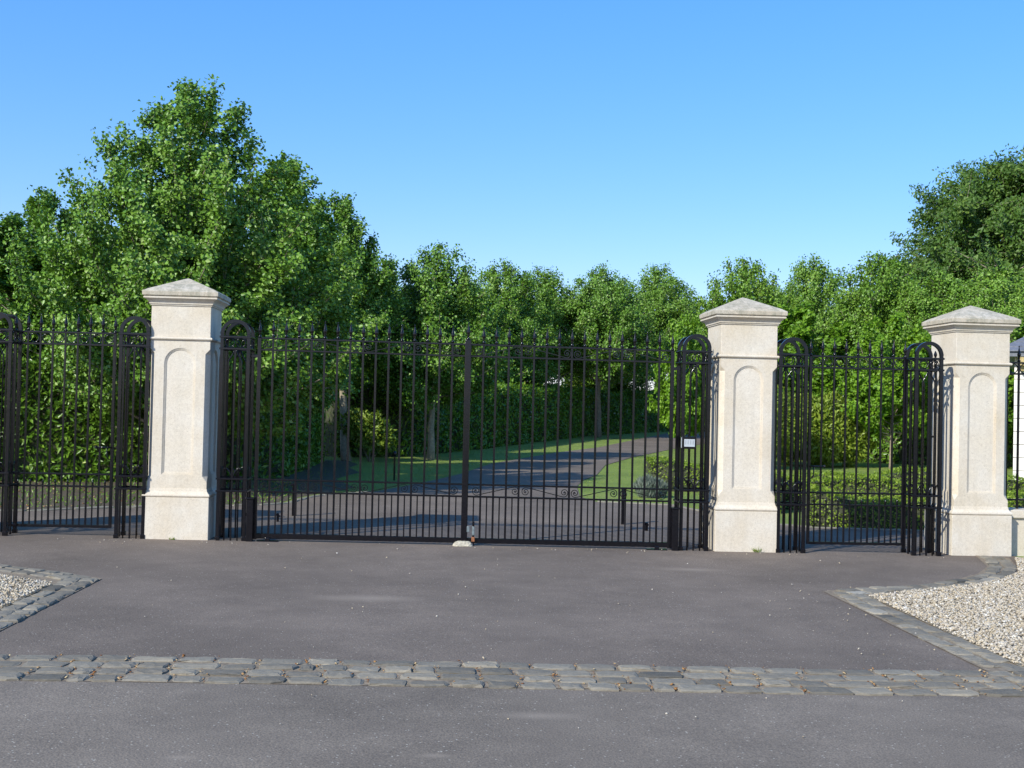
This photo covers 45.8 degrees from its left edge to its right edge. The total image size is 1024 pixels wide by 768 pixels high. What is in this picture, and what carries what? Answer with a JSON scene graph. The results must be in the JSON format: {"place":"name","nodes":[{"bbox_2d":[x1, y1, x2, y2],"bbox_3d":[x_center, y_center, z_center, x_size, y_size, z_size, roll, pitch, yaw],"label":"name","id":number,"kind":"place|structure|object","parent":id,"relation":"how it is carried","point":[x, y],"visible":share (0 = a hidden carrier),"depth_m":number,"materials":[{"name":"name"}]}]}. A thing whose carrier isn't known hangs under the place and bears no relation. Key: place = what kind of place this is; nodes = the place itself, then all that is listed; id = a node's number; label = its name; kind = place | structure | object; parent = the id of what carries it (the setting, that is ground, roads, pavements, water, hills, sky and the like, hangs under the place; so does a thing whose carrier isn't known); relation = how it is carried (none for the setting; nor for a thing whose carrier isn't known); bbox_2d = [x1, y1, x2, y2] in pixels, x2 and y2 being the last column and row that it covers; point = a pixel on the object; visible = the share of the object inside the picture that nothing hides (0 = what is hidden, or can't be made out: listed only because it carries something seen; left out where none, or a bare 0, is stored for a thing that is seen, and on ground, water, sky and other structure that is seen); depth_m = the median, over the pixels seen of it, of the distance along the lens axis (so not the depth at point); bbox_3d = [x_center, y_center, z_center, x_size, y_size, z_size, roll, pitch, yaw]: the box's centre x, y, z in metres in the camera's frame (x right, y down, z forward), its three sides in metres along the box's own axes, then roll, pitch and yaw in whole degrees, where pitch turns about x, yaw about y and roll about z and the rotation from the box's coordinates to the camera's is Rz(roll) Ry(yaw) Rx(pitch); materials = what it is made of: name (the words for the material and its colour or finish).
{"place":"outdoors","nodes":[
{"label":"outdoors","id":0,"kind":"place"},
{"bbox_2d":[0,574,52,608],"bbox_3d":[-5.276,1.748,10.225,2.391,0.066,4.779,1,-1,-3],"label":"gravel","id":1,"kind":"structure","parent":0,"point":[7,584],"depth_m":10.65,"materials":[{"name":"beige gravel"}]},
{"bbox_2d":[0,480,297,508],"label":"fallen leaves","id":2,"kind":"object","parent":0,"point":[105,496],"visible":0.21,"depth_m":21.41,"materials":[{"name":"brown plant"}]},
{"bbox_2d":[0,431,1017,672],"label":"driveway","id":3,"kind":"structure","parent":0,"point":[212,598],"depth_m":11.36,"materials":[{"name":"grey asphalt"}]},
{"bbox_2d":[0,564,89,579],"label":"sett border","id":4,"kind":"object","parent":3,"relation":"on","point":[58,575],"visible":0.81,"depth_m":11.61,"materials":[{"name":"grey stone"}]},
{"bbox_2d":[0,577,97,628],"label":"sett border","id":5,"kind":"object","parent":3,"relation":"on","point":[11,614],"visible":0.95,"depth_m":10.01,"materials":[{"name":"grey stone"}]},
{"bbox_2d":[0,566,101,630],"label":"joint mortar","id":6,"kind":"object","parent":3,"relation":"on","point":[55,581],"visible":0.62,"depth_m":11.31,"materials":[{"name":"grey concrete"}]},
{"bbox_2d":[246,497,254,541],"bbox_3d":[-3.207,1.661,14.840,0.100,0.545,0.110,1,-1,-3],"label":"hinge housing","id":7,"kind":"object","parent":3,"relation":"on","point":[249,518],"visible":1,"depth_m":14.80,"materials":[{"name":"black metal"}]},
{"bbox_2d":[256,538,277,541],"bbox_3d":[-2.999,1.910,14.868,0.260,0.050,0.090,1,-1,-3],"label":"floor pivot","id":8,"kind":"object","parent":3,"relation":"on","point":[267,540],"visible":1,"depth_m":14.83,"materials":[{"name":"black metal"}]},
{"bbox_2d":[291,484,297,515],"bbox_3d":[-3.288,1.759,18.315,0.088,0.500,0.080,1,-1,-3],"label":"stop post","id":9,"kind":"object","parent":3,"relation":"on","point":[292,485],"visible":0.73,"depth_m":18.28,"materials":[{"name":"black metal"}]},
{"bbox_2d":[452,541,472,546],"bbox_3d":[-0.608,1.994,14.990,0.258,0.112,0.156,1,-1,-3],"label":"stop stone","id":10,"kind":"object","parent":3,"relation":"on","point":[464,543],"visible":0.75,"depth_m":14.93,"materials":[{"name":"stone"}]},
{"bbox_2d":[467,522,474,545],"bbox_3d":[-0.511,1.853,15.015,0.100,0.300,0.025,1,-1,-3],"label":"drop bolt","id":11,"kind":"object","parent":3,"relation":"on","point":[473,539],"visible":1,"depth_m":15.01,"materials":[{"name":"metal"}]},
{"bbox_2d":[25,537,967,736],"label":"stray pebbles","id":12,"kind":"object","parent":3,"relation":"on","point":[603,590],"visible":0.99,"depth_m":11.23,"materials":[{"name":"beige stone"}]},
{"bbox_2d":[621,489,626,524],"bbox_3d":[1.692,1.863,18.441,0.088,0.580,0.080,1,-1,-3],"label":"stop post","id":13,"kind":"object","parent":3,"relation":"on","point":[622,510],"visible":0.52,"depth_m":18.41,"materials":[{"name":"black metal"}]},
{"bbox_2d":[645,546,666,550],"bbox_3d":[1.801,2.051,15.143,0.260,0.050,0.090,1,-1,-3],"label":"floor pivot","id":14,"kind":"object","parent":3,"relation":"on","point":[656,548],"visible":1,"depth_m":15.11,"materials":[{"name":"black metal"}]},
{"bbox_2d":[670,507,679,550],"bbox_3d":[2.032,1.815,15.141,0.100,0.545,0.110,1,-1,-3],"label":"hinge housing","id":15,"kind":"object","parent":3,"relation":"on","point":[674,526],"visible":1,"depth_m":15.10,"materials":[{"name":"black metal"}]},
{"bbox_2d":[824,555,1017,671],"bbox_3d":[4.101,2.074,12.101,1.828,0.020,7.629,1,-1,22],"label":"joint mortar","id":16,"kind":"object","parent":3,"relation":"on","point":[830,592],"visible":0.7,"depth_m":10.50,"materials":[{"name":"grey concrete"}]},
{"bbox_2d":[836,556,1017,594],"bbox_3d":[4.921,2.132,13.412,0.917,0.088,4.626,0,-1,38],"label":"sett border","id":17,"kind":"object","parent":3,"relation":"on","point":[995,567],"visible":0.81,"depth_m":12.87,"materials":[{"name":"grey stone"}]},
{"bbox_2d":[834,592,1023,671],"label":"sett border","id":18,"kind":"object","parent":3,"relation":"on","point":[903,620],"visible":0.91,"depth_m":9.63,"materials":[{"name":"grey stone"}]},
{"bbox_2d":[0,680,1023,767],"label":"road","id":19,"kind":"structure","parent":0,"point":[82,724],"depth_m":6.52,"materials":[{"name":"grey asphalt"}]},
{"bbox_2d":[0,656,1023,694],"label":"joint mortar","id":20,"kind":"object","parent":19,"relation":"on","point":[556,682],"visible":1,"depth_m":7.76,"materials":[{"name":"grey concrete"}]},
{"bbox_2d":[0,654,1023,696],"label":"cobble strip","id":21,"kind":"object","parent":19,"relation":"on","point":[269,671],"visible":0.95,"depth_m":7.74,"materials":[{"name":"grey stone"}]},
{"bbox_2d":[9,654,1023,693],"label":"leaf litter","id":22,"kind":"object","parent":21,"relation":"on","point":[306,660],"visible":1,"depth_m":7.79,"materials":[{"name":"brown plant"}]},
{"bbox_2d":[0,0,1023,389],"label":"sky","id":23,"kind":"structure","parent":0,"point":[573,136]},
{"bbox_2d":[114,431,1023,557],"bbox_3d":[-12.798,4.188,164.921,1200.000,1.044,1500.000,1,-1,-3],"label":"ground","id":24,"kind":"structure","parent":0,"point":[563,443],"depth_m":35.79,"materials":[{"name":"green plant"}]},
{"bbox_2d":[0,312,23,535],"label":"iron pier","id":25,"kind":"structure","parent":24,"relation":"on","point":[5,529],"depth_m":14.88,"materials":[{"name":"black metal"}]},
{"bbox_2d":[8,313,117,527],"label":"side gate","id":26,"kind":"structure","parent":25,"relation":"attached to","point":[90,344],"depth_m":14.92,"materials":[{"name":"black metal"}]},
{"bbox_2d":[4,185,103,300],"bbox_3d":[-12.908,-1.641,33.138,4.670,7.603,3.973,1,-1,-2],"label":"lime tree","id":27,"kind":"object","parent":24,"relation":"on","point":[48,199],"visible":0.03,"depth_m":33.24,"materials":[{"name":"green plant"}]},
{"bbox_2d":[64,233,149,294],"bbox_3d":[-10.282,-0.970,31.326,6.026,6.327,5.998,1,-1,10],"label":"lime tree","id":28,"kind":"object","parent":24,"relation":"on","point":[116,260],"depth_m":30.55,"materials":[{"name":"green plant"}]},
{"bbox_2d":[113,316,151,538],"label":"iron pier","id":29,"kind":"structure","parent":24,"relation":"on","point":[119,475],"depth_m":14.80,"materials":[{"name":"black metal"}]},
{"bbox_2d":[0,460,358,509],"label":"planting bed","id":30,"kind":"object","parent":24,"relation":"on","point":[315,469],"visible":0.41,"depth_m":22.80,"materials":[{"name":"green plant"}]},
{"bbox_2d":[0,211,98,406],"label":"lime tree","id":31,"kind":"object","parent":30,"relation":"on","point":[12,221],"visible":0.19,"depth_m":25.74,"materials":[{"name":"green plant"}]},
{"bbox_2d":[0,349,149,481],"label":"laurel hedge","id":32,"kind":"object","parent":30,"relation":"on","point":[44,425],"visible":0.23,"depth_m":24.21,"materials":[{"name":"green plant"}]},
{"bbox_2d":[0,478,300,507],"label":"ground cover","id":33,"kind":"object","parent":30,"relation":"on","point":[95,483],"visible":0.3,"depth_m":21.52,"materials":[{"name":"green plant"}]},
{"bbox_2d":[0,74,381,463],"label":"lime tree","id":34,"kind":"object","parent":30,"relation":"on","point":[181,219],"visible":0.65,"depth_m":21.95,"materials":[{"name":"green plant"}]},
{"bbox_2d":[226,385,326,481],"bbox_3d":[-6.235,0.891,29.710,2.779,2.642,10.397,1,-1,6],"label":"laurel hedge","id":35,"kind":"object","parent":30,"relation":"on","point":[289,454],"visible":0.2,"depth_m":28.06,"materials":[{"name":"green plant"}]},
{"bbox_2d":[234,150,364,417],"bbox_3d":[-5.490,-1.665,29.203,4.061,7.977,4.091,1,-1,-3],"label":"lime tree","id":36,"kind":"object","parent":30,"relation":"on","point":[315,239],"visible":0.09,"depth_m":28.65,"materials":[{"name":"green plant"}]},
{"bbox_2d":[314,189,417,460],"bbox_3d":[-4.973,-1.609,35.454,4.246,8.060,3.612,0,-1,36],"label":"lime tree","id":37,"kind":"object","parent":30,"relation":"on","point":[379,283],"visible":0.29,"depth_m":35.02,"materials":[{"name":"green plant"}]},
{"bbox_2d":[0,491,367,510],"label":"stone edging","id":38,"kind":"object","parent":24,"relation":"on","point":[140,506],"visible":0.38,"depth_m":18.92,"materials":[{"name":"grey stone"}]},
{"bbox_2d":[142,278,230,539],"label":"gate pillar","id":39,"kind":"structure","parent":24,"relation":"on","point":[180,493],"depth_m":14.87,"materials":[{"name":"beige stone"}]},
{"bbox_2d":[214,319,255,540],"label":"iron pier","id":40,"kind":"structure","parent":24,"relation":"on","point":[221,490],"depth_m":14.88,"materials":[{"name":"black metal"}]},
{"bbox_2d":[251,320,470,542],"bbox_3d":[-1.883,0.571,15.002,2.706,2.743,0.067,1,-1,-3],"label":"drive gate leaf","id":41,"kind":"object","parent":40,"relation":"attached to","point":[464,483],"visible":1,"depth_m":15.00,"materials":[{"name":"black metal"}]},
{"bbox_2d":[337,406,397,461],"bbox_3d":[-4.224,1.454,35.267,1.820,1.707,1.214,1,-1,-3],"label":"laurel shrub","id":42,"kind":"object","parent":24,"relation":"on","point":[367,432],"visible":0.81,"depth_m":35.05,"materials":[{"name":"green plant"}]},
{"bbox_2d":[353,245,406,381],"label":"lime tree","id":43,"kind":"object","parent":24,"relation":"on","point":[377,256],"visible":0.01,"depth_m":45.91,"materials":[{"name":"green plant"}]},
{"bbox_2d":[393,451,396,480],"bbox_3d":[-2.682,1.875,27.665,0.090,0.690,0.086,1,-1,-3],"label":"garden light","id":44,"kind":"object","parent":24,"relation":"on","point":[394,453],"visible":0.91,"depth_m":27.64,"materials":[{"name":"black metal"}]},
{"bbox_2d":[365,239,512,459],"bbox_3d":[-2.530,-0.982,37.176,5.280,6.920,5.306,2,-1,-27],"label":"lime tree","id":45,"kind":"object","parent":24,"relation":"on","point":[434,302],"visible":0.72,"depth_m":36.47,"materials":[{"name":"green plant"}]},
{"bbox_2d":[464,277,535,383],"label":"lime tree","id":46,"kind":"object","parent":24,"relation":"on","point":[493,300],"visible":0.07,"depth_m":53.49,"materials":[{"name":"green plant"}]},
{"bbox_2d":[323,377,704,456],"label":"laurel hedge","id":47,"kind":"object","parent":24,"relation":"on","point":[501,415],"visible":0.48,"depth_m":48.41,"materials":[{"name":"green plant"}]},
{"bbox_2d":[474,258,565,385],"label":"lime tree","id":48,"kind":"object","parent":24,"relation":"on","point":[514,296],"visible":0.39,"depth_m":56.10,"materials":[{"name":"green plant"}]},
{"bbox_2d":[512,263,595,384],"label":"lime tree","id":49,"kind":"object","parent":24,"relation":"on","point":[545,289],"visible":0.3,"depth_m":60.20,"materials":[{"name":"green plant"}]},
{"bbox_2d":[546,260,667,436],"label":"lime tree","id":50,"kind":"object","parent":24,"relation":"on","point":[606,311],"visible":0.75,"depth_m":60.26,"materials":[{"name":"green plant"}]},
{"bbox_2d":[561,275,657,406],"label":"lime tree","id":51,"kind":"object","parent":24,"relation":"on","point":[641,389],"visible":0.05,"depth_m":69.13,"materials":[{"name":"green plant"}]},
{"bbox_2d":[633,472,667,497],"bbox_3d":[2.820,2.068,24.538,0.823,0.586,0.590,2,-1,-29],"label":"lavender","id":52,"kind":"object","parent":24,"relation":"on","point":[650,481],"visible":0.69,"depth_m":24.41,"materials":[{"name":"green plant"}]},
{"bbox_2d":[626,261,707,387],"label":"lime tree","id":53,"kind":"object","parent":24,"relation":"on","point":[675,305],"visible":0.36,"depth_m":75.93,"materials":[{"name":"green plant"}]},
{"bbox_2d":[646,456,703,491],"bbox_3d":[4.334,2.018,26.993,2.715,0.829,1.178,1,-1,3],"label":"box hedge","id":54,"kind":"object","parent":24,"relation":"on","point":[662,468],"visible":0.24,"depth_m":26.57,"materials":[{"name":"green plant"}]},
{"bbox_2d":[647,313,707,439],"bbox_3d":[5.270,0.257,37.054,2.220,4.873,2.293,2,-1,-31],"label":"young tree","id":55,"kind":"object","parent":24,"relation":"on","point":[682,328],"visible":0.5,"depth_m":36.87,"materials":[{"name":"green plant"}]},
{"bbox_2d":[673,334,712,550],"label":"iron pier","id":56,"kind":"structure","parent":24,"relation":"on","point":[703,499],"depth_m":15.20,"materials":[{"name":"black metal"}]},
{"bbox_2d":[467,327,679,547],"bbox_3d":[0.766,0.670,15.163,2.665,2.716,0.048,1,-1,-3],"label":"drive gate leaf","id":57,"kind":"object","parent":56,"relation":"attached to","point":[580,542],"visible":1,"depth_m":15.15,"materials":[{"name":"black metal"}]},
{"bbox_2d":[681,436,696,448],"bbox_3d":[2.202,0.733,15.126,0.184,0.151,0.130,1,-1,3],"label":"entry panel","id":58,"kind":"object","parent":56,"relation":"attached to","point":[688,442],"visible":1,"depth_m":15.07,"materials":[{"name":"silver metal"}]},
{"bbox_2d":[698,468,782,513],"bbox_3d":[4.169,1.887,21.950,1.483,0.875,0.983,1,-1,17],"label":"box hedge","id":59,"kind":"object","parent":24,"relation":"on","point":[773,488],"visible":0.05,"depth_m":21.46,"materials":[{"name":"green plant"}]},
{"bbox_2d":[699,297,787,552],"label":"gate pillar","id":60,"kind":"structure","parent":24,"relation":"on","point":[742,339],"depth_m":15.27,"materials":[{"name":"stone"}]},
{"bbox_2d":[670,254,822,381],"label":"lime tree","id":61,"kind":"object","parent":24,"relation":"on","point":[748,289],"visible":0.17,"depth_m":47.40,"materials":[{"name":"green plant"}]},
{"bbox_2d":[597,501,923,531],"bbox_3d":[5.162,2.269,19.853,9.130,0.110,2.423,1,-1,31],"label":"stone edging","id":62,"kind":"object","parent":24,"relation":"on","point":[780,523],"visible":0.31,"depth_m":18.77,"materials":[{"name":"grey stone"}]},
{"bbox_2d":[773,337,808,552],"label":"iron pier","id":63,"kind":"structure","parent":24,"relation":"on","point":[797,355],"depth_m":15.27,"materials":[{"name":"black metal"}]},
{"bbox_2d":[774,381,813,456],"bbox_3d":[7.789,1.258,36.973,3.113,2.820,1.950,2,-1,-16],"label":"holly bush","id":64,"kind":"object","parent":24,"relation":"on","point":[788,419],"visible":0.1,"depth_m":36.76,"materials":[{"name":"green plant"}]},
{"bbox_2d":[773,252,849,354],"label":"lime tree","id":65,"kind":"object","parent":24,"relation":"on","point":[812,291],"visible":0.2,"depth_m":51.21,"materials":[{"name":"green plant"}]},
{"bbox_2d":[774,302,856,392],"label":"young tree","id":66,"kind":"object","parent":24,"relation":"on","point":[803,331],"visible":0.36,"depth_m":44.94,"materials":[{"name":"green plant"}]},
{"bbox_2d":[776,390,877,467],"bbox_3d":[9.953,1.471,39.783,3.984,2.612,2.473,1,-1,-3],"label":"laurel shrub","id":67,"kind":"object","parent":24,"relation":"on","point":[838,437],"visible":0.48,"depth_m":39.07,"materials":[{"name":"green plant"}]},
{"bbox_2d":[807,250,939,388],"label":"lime tree","id":68,"kind":"object","parent":24,"relation":"on","point":[882,294],"visible":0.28,"depth_m":45.44,"materials":[{"name":"green plant"}]},
{"bbox_2d":[836,311,932,468],"bbox_3d":[12.301,0.266,39.030,3.364,5.296,3.475,0,-1,37],"label":"young tree","id":69,"kind":"object","parent":24,"relation":"on","point":[898,322],"visible":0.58,"depth_m":38.69,"materials":[{"name":"green plant"}]},
{"bbox_2d":[776,383,1012,468],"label":"laurel hedge","id":70,"kind":"object","parent":24,"relation":"on","point":[885,449],"visible":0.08,"depth_m":42.60,"materials":[{"name":"green plant"}]},
{"bbox_2d":[785,472,1023,509],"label":"box hedge","id":71,"kind":"object","parent":24,"relation":"on","point":[861,483],"visible":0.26,"depth_m":22.34,"materials":[{"name":"green plant"}]},
{"bbox_2d":[793,465,1023,491],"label":"box hedge","id":72,"kind":"object","parent":24,"relation":"on","point":[897,474],"visible":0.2,"depth_m":25.35,"materials":[{"name":"green plant"}]},
{"bbox_2d":[801,482,1023,529],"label":"box hedge","id":73,"kind":"object","parent":24,"relation":"on","point":[887,498],"visible":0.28,"depth_m":19.02,"materials":[{"name":"green plant"}]},
{"bbox_2d":[856,266,977,384],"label":"lime tree","id":74,"kind":"object","parent":24,"relation":"on","point":[937,287],"visible":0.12,"depth_m":43.61,"materials":[{"name":"green plant"}]},
{"bbox_2d":[900,341,944,555],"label":"iron pier","id":75,"kind":"structure","parent":24,"relation":"on","point":[929,507],"depth_m":15.38,"materials":[{"name":"black metal"}]},
{"bbox_2d":[806,339,906,545],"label":"side gate","id":76,"kind":"structure","parent":75,"relation":"attached to","point":[881,369],"depth_m":15.49,"materials":[{"name":"black metal"}]},
{"bbox_2d":[841,143,1023,301],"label":"beech tree","id":77,"kind":"object","parent":24,"relation":"on","point":[988,214],"visible":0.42,"depth_m":66.93,"materials":[{"name":"green plant"}]},
{"bbox_2d":[922,306,1020,555],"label":"gate pillar","id":78,"kind":"structure","parent":24,"relation":"on","point":[973,342],"depth_m":15.58,"materials":[{"name":"stone"}]},
{"bbox_2d":[920,261,1023,384],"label":"lime tree","id":79,"kind":"object","parent":24,"relation":"on","point":[989,296],"visible":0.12,"depth_m":41.29,"materials":[{"name":"green plant"}]},
{"bbox_2d":[926,331,1023,442],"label":"young tree","id":80,"kind":"object","parent":24,"relation":"on","point":[1011,408],"visible":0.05,"depth_m":39.58,"materials":[{"name":"green plant"}]},
{"bbox_2d":[994,268,1023,371],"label":"lime tree","id":81,"kind":"object","parent":24,"relation":"on","point":[1016,291],"depth_m":41.99,"materials":[{"name":"green plant"}]},
{"bbox_2d":[1008,507,1023,555],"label":"wall","id":82,"kind":"structure","parent":24,"relation":"on","point":[1018,532],"depth_m":15.70,"materials":[{"name":"beige stone"}]},
{"bbox_2d":[1006,346,1023,508],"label":"wall railing","id":83,"kind":"object","parent":82,"relation":"on","point":[1018,362],"depth_m":15.92,"materials":[{"name":"black metal"}]},
{"bbox_2d":[1010,337,1023,479],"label":"lodge","id":84,"kind":"structure","parent":24,"relation":"on","point":[1014,346],"depth_m":27.98,"materials":[{"name":"white stone"}]},
{"bbox_2d":[562,377,610,388],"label":"round bush","id":85,"kind":"object","parent":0,"point":[573,382],"visible":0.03,"depth_m":69.97,"materials":[{"name":"green plant"}]},
{"bbox_2d":[869,557,1023,666],"bbox_3d":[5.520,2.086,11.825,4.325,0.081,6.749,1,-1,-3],"label":"gravel","id":86,"kind":"structure","parent":0,"point":[962,594],"depth_m":10.90,"materials":[{"name":"beige gravel"}]}
]}

